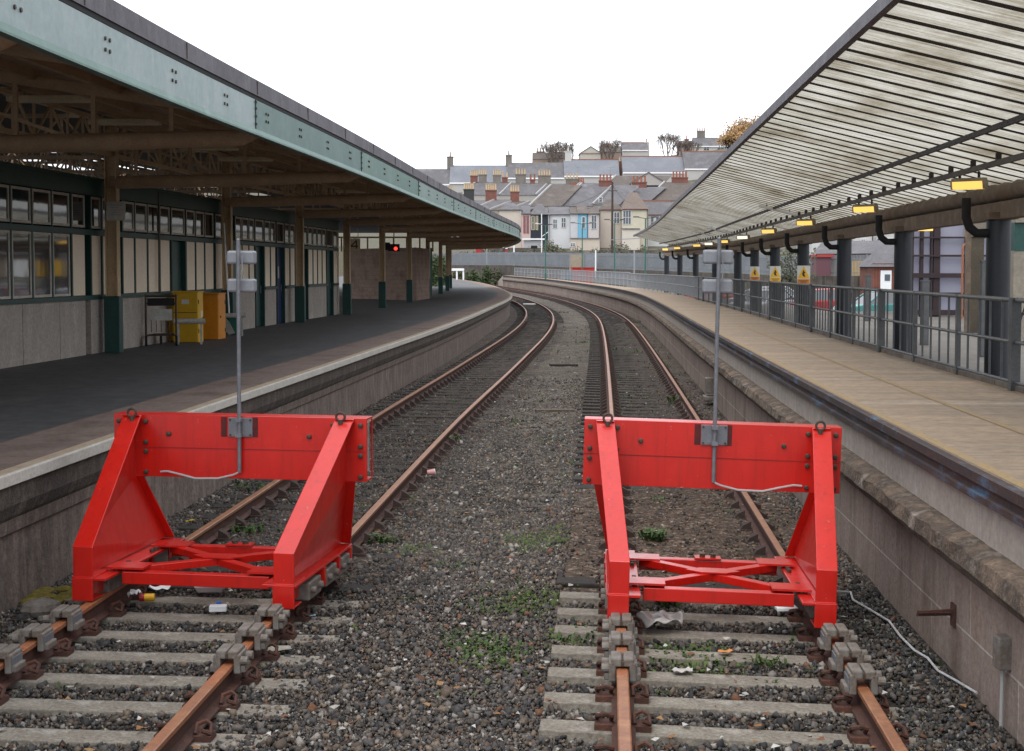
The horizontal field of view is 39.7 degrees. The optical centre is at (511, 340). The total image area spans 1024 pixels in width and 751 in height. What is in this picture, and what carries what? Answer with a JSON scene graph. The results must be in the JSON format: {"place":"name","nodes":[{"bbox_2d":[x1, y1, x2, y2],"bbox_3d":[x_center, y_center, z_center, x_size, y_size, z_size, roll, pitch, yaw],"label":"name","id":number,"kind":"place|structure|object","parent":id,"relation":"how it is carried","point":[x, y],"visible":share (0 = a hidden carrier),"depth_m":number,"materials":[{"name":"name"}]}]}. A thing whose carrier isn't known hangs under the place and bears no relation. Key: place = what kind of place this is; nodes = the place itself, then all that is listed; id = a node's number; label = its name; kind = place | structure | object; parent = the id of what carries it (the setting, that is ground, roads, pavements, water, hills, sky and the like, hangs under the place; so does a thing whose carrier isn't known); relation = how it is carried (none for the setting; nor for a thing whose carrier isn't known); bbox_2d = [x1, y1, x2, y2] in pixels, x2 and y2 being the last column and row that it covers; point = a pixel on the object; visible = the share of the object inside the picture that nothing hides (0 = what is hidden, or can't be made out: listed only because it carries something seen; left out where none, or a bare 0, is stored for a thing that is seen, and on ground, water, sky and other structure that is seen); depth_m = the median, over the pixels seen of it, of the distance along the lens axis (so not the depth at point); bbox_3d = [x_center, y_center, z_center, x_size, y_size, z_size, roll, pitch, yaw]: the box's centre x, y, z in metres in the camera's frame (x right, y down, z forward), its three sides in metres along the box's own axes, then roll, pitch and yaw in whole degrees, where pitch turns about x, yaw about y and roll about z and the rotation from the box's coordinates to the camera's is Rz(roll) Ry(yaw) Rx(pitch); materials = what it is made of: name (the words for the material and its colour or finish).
{"place":"outdoors","nodes":[
{"label":"outdoors","id":0,"kind":"place"},
{"bbox_2d":[0,276,511,615],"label":"platform","id":1,"kind":"structure","parent":0,"point":[56,428],"depth_m":21.01,"materials":[{"name":"concrete"}]},
{"bbox_2d":[144,294,177,345],"bbox_3d":[-7.496,-0.440,30.274,0.670,1.096,1.188,-1,3,-14],"label":"luggage trolley","id":2,"kind":"object","parent":1,"relation":"on","point":[156,315],"visible":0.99,"depth_m":29.88,"materials":[{"name":"black"}]},
{"bbox_2d":[0,161,339,368],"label":"station building","id":3,"kind":"structure","parent":1,"relation":"on","point":[52,263],"depth_m":28.97,"materials":[{"name":"beige"}]},
{"bbox_2d":[0,184,9,221],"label":"window","id":4,"kind":"structure","parent":3,"relation":"in","point":[4,189],"depth_m":23.20,"materials":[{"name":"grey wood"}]},
{"bbox_2d":[0,230,10,298],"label":"window frame","id":5,"kind":"structure","parent":3,"relation":"in","point":[5,281],"depth_m":23.24,"materials":[{"name":"grey glass"}]},
{"bbox_2d":[11,186,30,222],"bbox_3d":[-8.296,-2.272,23.807,0.114,0.600,0.777,0,3,4],"label":"window","id":6,"kind":"structure","parent":3,"relation":"in","point":[20,196],"depth_m":23.82,"materials":[{"name":"grey glass"}]},
{"bbox_2d":[12,230,31,298],"bbox_3d":[-8.296,-1.268,23.857,0.114,1.130,0.777,0,3,4],"label":"window frame","id":7,"kind":"structure","parent":3,"relation":"in","point":[21,240],"depth_m":23.87,"materials":[{"name":"grey glass"}]},
{"bbox_2d":[32,188,50,224],"bbox_3d":[-8.234,-2.314,24.661,0.114,0.600,0.777,0,3,4],"label":"window","id":8,"kind":"structure","parent":3,"relation":"in","point":[41,198],"depth_m":24.69,"materials":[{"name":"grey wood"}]},
{"bbox_2d":[33,232,51,297],"bbox_3d":[-8.234,-1.311,24.711,0.114,1.130,0.777,0,3,4],"label":"window frame","id":9,"kind":"structure","parent":3,"relation":"in","point":[41,240],"depth_m":24.74,"materials":[{"name":"grey glass"}]},
{"bbox_2d":[52,191,69,225],"bbox_3d":[-8.171,-2.357,25.515,0.114,0.600,0.777,0,3,4],"label":"window","id":10,"kind":"structure","parent":3,"relation":"in","point":[60,201],"depth_m":25.53,"materials":[{"name":"grey glass"}]},
{"bbox_2d":[53,233,70,296],"bbox_3d":[-8.171,-1.353,25.565,0.114,1.130,0.777,0,3,4],"label":"window frame","id":11,"kind":"structure","parent":3,"relation":"in","point":[61,242],"depth_m":25.59,"materials":[{"name":"grey glass"}]},
{"bbox_2d":[72,194,84,227],"bbox_3d":[-8.110,-2.398,26.341,0.114,0.600,0.632,0,3,4],"label":"window","id":12,"kind":"structure","parent":3,"relation":"in","point":[78,201],"depth_m":26.39,"materials":[{"name":"grey glass"}]},
{"bbox_2d":[91,197,100,228],"bbox_3d":[-8.045,-2.443,27.225,0.114,0.600,0.501,0,3,4],"label":"window frame","id":13,"kind":"structure","parent":3,"relation":"in","point":[95,201],"depth_m":27.25,"materials":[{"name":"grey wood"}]},
{"bbox_2d":[123,201,133,230],"bbox_3d":[-7.911,-2.533,29.038,0.114,0.600,0.672,0,3,4],"label":"window","id":14,"kind":"structure","parent":3,"relation":"in","point":[128,224],"depth_m":29.14,"materials":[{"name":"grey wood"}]},
{"bbox_2d":[135,203,146,231],"bbox_3d":[-7.854,-2.572,29.812,0.114,0.600,0.722,0,3,4],"label":"window","id":15,"kind":"structure","parent":3,"relation":"in","point":[140,209],"depth_m":29.83,"materials":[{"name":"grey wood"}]},
{"bbox_2d":[148,204,157,232],"bbox_3d":[-7.795,-2.612,30.611,0.114,0.600,0.722,0,3,4],"label":"window frame","id":16,"kind":"structure","parent":3,"relation":"in","point":[152,209],"depth_m":30.60,"materials":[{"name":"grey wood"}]},
{"bbox_2d":[171,208,184,234],"bbox_3d":[-7.668,-2.698,32.334,0.114,0.600,0.973,0,3,4],"label":"window frame","id":17,"kind":"structure","parent":3,"relation":"in","point":[178,217],"depth_m":32.41,"materials":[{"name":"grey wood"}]},
{"bbox_2d":[172,240,186,290],"bbox_3d":[-7.685,-1.135,32.413,0.180,2.270,1.053,0,3,4],"label":"door","id":18,"kind":"structure","parent":3,"relation":"in","point":[179,280],"depth_m":32.74,"materials":[{"name":"green paint"}]},
{"bbox_2d":[255,246,264,327],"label":"door","id":19,"kind":"structure","parent":3,"relation":"in","point":[260,250],"depth_m":40.18,"materials":[{"name":"green paint"}]},
{"bbox_2d":[276,247,284,323],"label":"door","id":20,"kind":"structure","parent":3,"relation":"in","point":[280,292],"depth_m":42.60,"materials":[{"name":"blue"}]},
{"bbox_2d":[326,251,333,315],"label":"door","id":21,"kind":"structure","parent":3,"relation":"in","point":[330,254],"depth_m":49.98,"materials":[{"name":"green paint"}]},
{"bbox_2d":[172,291,203,341],"bbox_3d":[-7.220,-0.526,31.613,0.600,1.132,0.460,0,3,4],"label":"grit box","id":22,"kind":"object","parent":1,"relation":"on","point":[189,304],"visible":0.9,"depth_m":31.41,"materials":[{"name":"yellow"}]},
{"bbox_2d":[203,293,225,338],"bbox_3d":[-7.000,-0.564,33.013,0.540,1.070,0.660,0,3,4],"label":"grit box","id":23,"kind":"object","parent":1,"relation":"on","point":[214,326],"visible":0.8,"depth_m":32.71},
{"bbox_2d":[0,0,520,352],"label":"station canopy","id":24,"kind":"object","parent":1,"relation":"on","point":[111,59],"visible":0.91,"depth_m":24.75,"materials":[{"name":"metal"}]},
{"bbox_2d":[6,86,90,102],"bbox_3d":[-7.062,-3.755,21.640,1.250,0.250,0.260,0,3,0],"label":"strip light","id":25,"kind":"object","parent":24,"relation":"hanging from","point":[23,98],"visible":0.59,"depth_m":21.52,"materials":[{"name":"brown metal"}]},
{"bbox_2d":[106,202,125,219],"bbox_3d":[-7.610,-2.479,27.238,0.360,0.360,0.034,0,3,0],"label":"notice board","id":26,"kind":"object","parent":24,"relation":"attached to","point":[115,210],"visible":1,"depth_m":27.23,"materials":[{"name":"grey"}]},
{"bbox_2d":[88,113,161,125],"bbox_3d":[-6.835,-3.925,25.035,1.250,0.250,0.260,0,3,0],"label":"strip light","id":27,"kind":"object","parent":24,"relation":"hanging from","point":[125,122],"visible":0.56,"depth_m":24.91,"materials":[{"name":"brown metal"}]},
{"bbox_2d":[350,248,429,299],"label":"block wall","id":28,"kind":"structure","parent":1,"relation":"on","point":[364,264],"depth_m":76.27,"materials":[{"name":"concrete"}]},
{"bbox_2d":[24,0,876,169],"label":"sky","id":29,"kind":"structure","parent":0,"point":[421,81],"materials":[{"name":"white"}]},
{"bbox_2d":[204,148,796,290],"bbox_3d":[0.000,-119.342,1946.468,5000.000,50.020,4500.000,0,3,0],"label":"ground","id":30,"kind":"structure","parent":0,"point":[373,242],"depth_m":254.93,"materials":[{"name":"grey"}]},
{"bbox_2d":[417,169,449,186],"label":"terraced house","id":31,"kind":"structure","parent":30,"relation":"on","point":[441,176],"depth_m":361.45,"materials":[{"name":"tile"}]},
{"bbox_2d":[447,152,484,192],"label":"terraced house","id":32,"kind":"structure","parent":30,"relation":"on","point":[459,176],"depth_m":360.90,"materials":[{"name":"grey stone"}]},
{"bbox_2d":[462,169,509,199],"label":"terraced house","id":33,"kind":"structure","parent":30,"relation":"on","point":[480,189],"depth_m":302.62,"materials":[{"name":"stone"}]},
{"bbox_2d":[463,183,509,208],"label":"terraced house","id":34,"kind":"structure","parent":30,"relation":"on","point":[468,189],"depth_m":266.00,"materials":[{"name":"stone"}]},
{"bbox_2d":[485,184,525,213],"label":"terraced house","id":35,"kind":"structure","parent":30,"relation":"on","point":[490,192],"depth_m":266.01,"materials":[{"name":"brown stone"}]},
{"bbox_2d":[498,203,521,247],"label":"terraced house","id":36,"kind":"structure","parent":30,"relation":"on","point":[511,211],"depth_m":249.25,"materials":[{"name":"paint"}]},
{"bbox_2d":[499,169,544,201],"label":"terraced house","id":37,"kind":"structure","parent":30,"relation":"on","point":[528,191],"depth_m":301.04,"materials":[{"name":"stone"}]},
{"bbox_2d":[521,206,530,247],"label":"terraced house","id":38,"kind":"structure","parent":30,"relation":"on","point":[525,222],"depth_m":248.81,"materials":[{"name":"paint"}]},
{"bbox_2d":[507,163,563,183],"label":"terraced house","id":39,"kind":"structure","parent":30,"relation":"on","point":[556,172],"depth_m":360.63,"materials":[{"name":"stone"}]},
{"bbox_2d":[530,204,549,246],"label":"terraced house","id":40,"kind":"structure","parent":30,"relation":"on","point":[538,210],"depth_m":248.84,"materials":[{"name":"stone"}]},
{"bbox_2d":[529,184,581,211],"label":"terraced house","id":41,"kind":"structure","parent":30,"relation":"on","point":[550,195],"depth_m":267.12,"materials":[{"name":"brown stone"}]},
{"bbox_2d":[540,140,570,162],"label":"tree","id":42,"kind":"object","parent":30,"relation":"on","point":[551,149],"visible":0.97,"depth_m":424.85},
{"bbox_2d":[548,207,569,248],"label":"terraced house","id":43,"kind":"structure","parent":30,"relation":"on","point":[559,228],"depth_m":249.37,"materials":[{"name":"paint"}]},
{"bbox_2d":[459,239,663,253],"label":"scrub","id":44,"kind":"object","parent":30,"relation":"on","point":[609,251],"visible":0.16,"depth_m":220.22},
{"bbox_2d":[576,205,587,237],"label":"terraced house","id":45,"kind":"structure","parent":30,"relation":"on","point":[582,210],"depth_m":248.33,"materials":[{"name":"blue stone"}]},
{"bbox_2d":[561,182,607,206],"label":"terraced house","id":46,"kind":"structure","parent":30,"relation":"on","point":[589,193],"depth_m":267.88,"materials":[{"name":"stone"}]},
{"bbox_2d":[570,238,599,249],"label":"garden wall","id":47,"kind":"structure","parent":30,"relation":"on","point":[590,243],"depth_m":246.47,"materials":[{"name":"paint"}]},
{"bbox_2d":[563,146,620,183],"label":"terraced house","id":48,"kind":"structure","parent":30,"relation":"on","point":[589,170],"depth_m":360.78,"materials":[{"name":"grey stone"}]},
{"bbox_2d":[587,207,599,237],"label":"terraced house","id":49,"kind":"structure","parent":30,"relation":"on","point":[594,217],"depth_m":248.32,"materials":[{"name":"paint"}]},
{"bbox_2d":[599,199,620,247],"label":"terraced house","id":50,"kind":"structure","parent":30,"relation":"on","point":[605,225],"depth_m":250.35,"materials":[{"name":"paint"}]},
{"bbox_2d":[592,167,638,207],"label":"terraced house","id":51,"kind":"structure","parent":30,"relation":"on","point":[623,191],"depth_m":268.85,"materials":[{"name":"stone"}]},
{"bbox_2d":[452,265,786,286],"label":"retaining wall","id":52,"kind":"structure","parent":30,"relation":"on","point":[507,269],"depth_m":186.07,"materials":[{"name":"concrete"}]},
{"bbox_2d":[432,252,867,275],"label":"palisade fence","id":53,"kind":"object","parent":52,"relation":"on","point":[625,261],"visible":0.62,"depth_m":167.45,"materials":[{"name":"metal"}]},
{"bbox_2d":[622,228,639,249],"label":"terraced house","id":54,"kind":"structure","parent":30,"relation":"on","point":[627,234],"depth_m":247.42,"materials":[{"name":"paint"}]},
{"bbox_2d":[620,138,648,155],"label":"terraced house","id":55,"kind":"structure","parent":30,"relation":"on","point":[634,148],"depth_m":428.57,"materials":[{"name":"stone"}]},
{"bbox_2d":[621,192,648,248],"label":"terraced house","id":56,"kind":"structure","parent":30,"relation":"on","point":[633,204],"depth_m":248.31,"materials":[{"name":"paint"}]},
{"bbox_2d":[619,176,665,206],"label":"terraced house","id":57,"kind":"structure","parent":30,"relation":"on","point":[643,191],"depth_m":272.42,"materials":[{"name":"stone"}]},
{"bbox_2d":[621,156,684,181],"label":"terraced house","id":58,"kind":"structure","parent":30,"relation":"on","point":[654,165],"depth_m":360.32,"materials":[{"name":"grey stone"}]},
{"bbox_2d":[643,200,669,245],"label":"terraced house","id":59,"kind":"structure","parent":30,"relation":"on","point":[658,208],"depth_m":253.49,"materials":[{"name":"stone"}]},
{"bbox_2d":[652,171,693,205],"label":"terraced house","id":60,"kind":"structure","parent":30,"relation":"on","point":[675,189],"depth_m":274.67,"materials":[{"name":"brown stone"}]},
{"bbox_2d":[682,151,724,179],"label":"terraced house","id":61,"kind":"structure","parent":30,"relation":"on","point":[697,164],"depth_m":360.24,"materials":[{"name":"stone"}]},
{"bbox_2d":[692,127,731,150],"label":"terraced house","id":62,"kind":"structure","parent":30,"relation":"on","point":[709,143],"depth_m":429.37,"materials":[{"name":"stone"}]},
{"bbox_2d":[715,126,743,148],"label":"tree","id":63,"kind":"object","parent":30,"relation":"on","point":[728,139],"visible":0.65,"depth_m":391.79,"materials":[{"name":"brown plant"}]},
{"bbox_2d":[766,247,816,289],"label":"shrub","id":64,"kind":"object","parent":30,"relation":"on","point":[791,275],"visible":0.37,"depth_m":99.51,"materials":[{"name":"green plant"}]},
{"bbox_2d":[760,276,859,296],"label":"stone wall","id":65,"kind":"structure","parent":30,"relation":"on","point":[832,280],"depth_m":116.25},
{"bbox_2d":[811,254,833,275],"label":"container","id":66,"kind":"object","parent":30,"relation":"on","point":[821,265],"visible":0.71,"depth_m":121.84,"materials":[{"name":"red"}]},
{"bbox_2d":[814,241,884,275],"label":"brick building","id":67,"kind":"structure","parent":30,"relation":"on","point":[861,248],"depth_m":137.96,"materials":[{"name":"stone"}]},
{"bbox_2d":[0,287,1023,750],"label":"track bed","id":68,"kind":"object","parent":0,"point":[564,351],"visible":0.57,"depth_m":16.28,"materials":[{"name":"gravel"}]},
{"bbox_2d":[20,597,60,619],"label":"stone slab","id":69,"kind":"structure","parent":68,"relation":"on","point":[34,608],"depth_m":11.33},
{"bbox_2d":[0,295,563,750],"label":"railway track","id":70,"kind":"structure","parent":68,"relation":"on","point":[196,713],"depth_m":11.22,"materials":[{"name":"concrete"}]},
{"bbox_2d":[0,644,25,673],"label":"rail clamp","id":71,"kind":"object","parent":70,"relation":"attached to","point":[11,655],"visible":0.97,"depth_m":9.37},
{"bbox_2d":[12,623,56,651],"bbox_3d":[-3.357,2.092,9.980,0.255,0.154,0.210,0,3,3],"label":"rail clamp","id":72,"kind":"object","parent":70,"relation":"attached to","point":[43,633],"visible":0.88,"depth_m":9.90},
{"bbox_2d":[43,604,84,630],"bbox_3d":[-3.325,2.064,10.540,0.255,0.154,0.210,0,3,3],"label":"rail clamp","id":73,"kind":"object","parent":70,"relation":"attached to","point":[72,614],"visible":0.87,"depth_m":10.46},
{"bbox_2d":[72,407,372,608],"bbox_3d":[-2.420,1.315,11.733,2.257,1.411,1.705,1,3,8],"label":"buffer stop","id":74,"kind":"object","parent":70,"relation":"on","point":[125,530],"visible":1,"depth_m":12.03,"materials":[{"name":"red paint"}]},
{"bbox_2d":[160,238,256,479],"bbox_3d":[-2.622,0.165,12.203,0.843,2.077,0.175,1,3,8],"label":"lamp mast","id":75,"kind":"object","parent":74,"relation":"attached to","point":[239,427],"visible":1,"depth_m":12.12,"materials":[{"name":"grey"}]},
{"bbox_2d":[210,643,253,673],"bbox_3d":[-1.866,2.119,9.434,0.255,0.154,0.210,0,3,3],"label":"rail clamp","id":76,"kind":"object","parent":70,"relation":"attached to","point":[241,655],"visible":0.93,"depth_m":9.35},
{"bbox_2d":[232,622,272,650],"bbox_3d":[-1.833,2.091,10.004,0.255,0.154,0.210,0,3,3],"label":"rail clamp","id":77,"kind":"object","parent":70,"relation":"attached to","point":[260,633],"visible":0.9,"depth_m":9.92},
{"bbox_2d":[252,603,289,629],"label":"rail clamp","id":78,"kind":"object","parent":70,"relation":"attached to","point":[278,613],"visible":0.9,"depth_m":10.48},
{"bbox_2d":[0,346,977,750],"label":"stones","id":79,"kind":"object","parent":68,"relation":"on","point":[516,624],"visible":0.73,"depth_m":9.23,"materials":[{"name":"paper"}]},
{"bbox_2d":[57,311,940,699],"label":"weeds","id":80,"kind":"object","parent":68,"relation":"on","point":[653,535],"visible":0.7,"depth_m":11.71,"materials":[{"name":"plant"}]},
{"bbox_2d":[0,377,1020,750],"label":"ballast","id":81,"kind":"structure","parent":68,"relation":"on","point":[504,697],"depth_m":10.50,"materials":[{"name":"gravel"}]},
{"bbox_2d":[20,585,99,603],"bbox_3d":[-3.843,2.170,12.065,0.664,0.078,0.576,-1,3,-23],"label":"moss patch","id":82,"kind":"object","parent":81,"relation":"on","point":[61,596],"visible":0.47,"depth_m":12.02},
{"bbox_2d":[837,590,977,693],"bbox_3d":[2.920,2.220,10.670,0.128,0.016,2.928,0,3,-3],"label":"cable","id":83,"kind":"object","parent":81,"relation":"on","point":[923,655],"visible":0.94,"depth_m":10.30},
{"bbox_2d":[490,284,958,750],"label":"railway track","id":84,"kind":"structure","parent":68,"relation":"on","point":[621,704],"depth_m":10.08,"materials":[{"name":"concrete"}]},
{"bbox_2d":[602,613,637,638],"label":"rail clamp","id":85,"kind":"object","parent":84,"relation":"attached to","point":[614,620],"visible":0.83,"depth_m":10.20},
{"bbox_2d":[602,631,638,657],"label":"rail clamp","id":86,"kind":"object","parent":84,"relation":"attached to","point":[614,638],"visible":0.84,"depth_m":9.68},
{"bbox_2d":[602,651,640,681],"bbox_3d":[0.712,2.128,9.250,0.255,0.154,0.210,0,3,4],"label":"rail clamp","id":87,"kind":"object","parent":84,"relation":"attached to","point":[613,661],"visible":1,"depth_m":9.16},
{"bbox_2d":[636,610,682,627],"bbox_3d":[1.137,2.120,10.805,0.320,0.097,0.285,-1,3,-17],"label":"plastic bag","id":88,"kind":"object","parent":84,"relation":"on","point":[661,616],"visible":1,"depth_m":10.81,"materials":[{"name":"grey"}]},
{"bbox_2d":[583,413,841,627],"bbox_3d":[1.596,1.344,11.158,2.095,1.411,1.705,2,3,3],"label":"buffer stop","id":89,"kind":"object","parent":84,"relation":"on","point":[619,452],"visible":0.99,"depth_m":11.57,"materials":[{"name":"red paint"}]},
{"bbox_2d":[701,237,801,491],"bbox_3d":[1.965,0.203,11.572,0.843,2.077,0.175,1,3,3],"label":"lamp mast","id":90,"kind":"object","parent":89,"relation":"attached to","point":[714,435],"visible":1,"depth_m":11.55,"materials":[{"name":"grey"}]},
{"bbox_2d":[817,623,857,650],"bbox_3d":[2.287,2.092,9.984,0.255,0.154,0.210,0,3,4],"label":"rail clamp","id":91,"kind":"object","parent":84,"relation":"attached to","point":[828,631],"visible":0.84,"depth_m":9.89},
{"bbox_2d":[828,642,870,671],"bbox_3d":[2.251,2.118,9.465,0.255,0.154,0.210,0,3,4],"label":"rail clamp","id":92,"kind":"object","parent":84,"relation":"attached to","point":[841,651],"visible":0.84,"depth_m":9.38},
{"bbox_2d":[840,663,885,694],"bbox_3d":[2.216,2.143,8.966,0.255,0.154,0.210,0,3,4],"label":"rail clamp","id":93,"kind":"object","parent":84,"relation":"attached to","point":[875,679],"visible":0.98,"depth_m":8.88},
{"bbox_2d":[497,275,1023,746],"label":"platform","id":94,"kind":"structure","parent":0,"point":[929,505],"depth_m":12.36,"materials":[{"name":"beige concrete"}]},
{"bbox_2d":[514,268,1023,390],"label":"railing","id":95,"kind":"object","parent":94,"relation":"on","point":[688,286],"visible":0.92,"depth_m":24.56,"materials":[{"name":"metal"}]},
{"bbox_2d":[916,602,956,627],"bbox_3d":[2.952,1.910,9.855,0.277,0.160,0.100,0,3,0],"label":"bracket","id":96,"kind":"object","parent":94,"relation":"attached to","point":[951,612],"visible":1,"depth_m":9.84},
{"bbox_2d":[992,634,1011,728],"bbox_3d":[2.978,2.143,8.616,0.090,0.700,0.120,0,3,0],"label":"junction box","id":97,"kind":"object","parent":94,"relation":"attached to","point":[1002,655],"visible":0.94,"depth_m":8.55,"materials":[{"name":"grey"}]},
{"bbox_2d":[632,287,1023,382],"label":"pavement","id":98,"kind":"structure","parent":0,"point":[972,349],"depth_m":32.96,"materials":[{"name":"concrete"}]},
{"bbox_2d":[633,0,1023,378],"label":"station canopy","id":99,"kind":"object","parent":98,"relation":"on","point":[901,113],"visible":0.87,"depth_m":20.20,"materials":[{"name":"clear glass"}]},
{"bbox_2d":[950,171,988,189],"bbox_3d":[6.408,-2.235,19.869,0.476,0.247,0.194,2,4,40],"label":"canopy lamp","id":100,"kind":"object","parent":99,"relation":"hanging from","point":[960,183],"visible":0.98,"depth_m":19.79,"materials":[{"name":"yellow"}]},
{"bbox_2d":[920,280,929,344],"bbox_3d":[8.733,-0.577,30.009,0.180,1.375,0.150,0,3,0],"label":"post","id":101,"kind":"object","parent":98,"relation":"on","point":[925,286],"visible":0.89,"depth_m":29.95,"materials":[{"name":"metal"}]},
{"bbox_2d":[912,205,985,316],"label":"glazed shed","id":102,"kind":"structure","parent":98,"relation":"on","point":[937,253],"depth_m":47.98,"materials":[{"name":"purple"}]},
{"bbox_2d":[979,260,985,356],"bbox_3d":[8.667,-0.577,26.004,0.180,1.775,0.150,0,3,0],"label":"post","id":103,"kind":"object","parent":98,"relation":"on","point":[982,292],"visible":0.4,"depth_m":25.95,"materials":[{"name":"metal"}]},
{"bbox_2d":[964,230,970,332],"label":"pillar","id":104,"kind":"structure","parent":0,"point":[967,288],"depth_m":34.92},
{"bbox_2d":[964,222,985,332],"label":"pillar","id":105,"kind":"structure","parent":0,"point":[977,249],"depth_m":35.79,"materials":[{"name":"paint"}]},
{"bbox_2d":[1010,218,1023,337],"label":"store building","id":106,"kind":"structure","parent":0,"point":[1017,263],"depth_m":32.97,"materials":[{"name":"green paint"}]},
{"label":"road","id":107,"kind":"structure","parent":0,"visible":0},
{"bbox_2d":[833,291,892,310],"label":"parked car","id":108,"kind":"object","parent":107,"relation":"on","point":[890,303],"visible":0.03,"depth_m":60.20,"materials":[{"name":"teal paint"}]},
{"bbox_2d":[857,245,893,294],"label":"brick hut","id":109,"kind":"object","parent":107,"relation":"on","point":[877,264],"visible":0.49,"depth_m":110.11,"materials":[{"name":"brick"}]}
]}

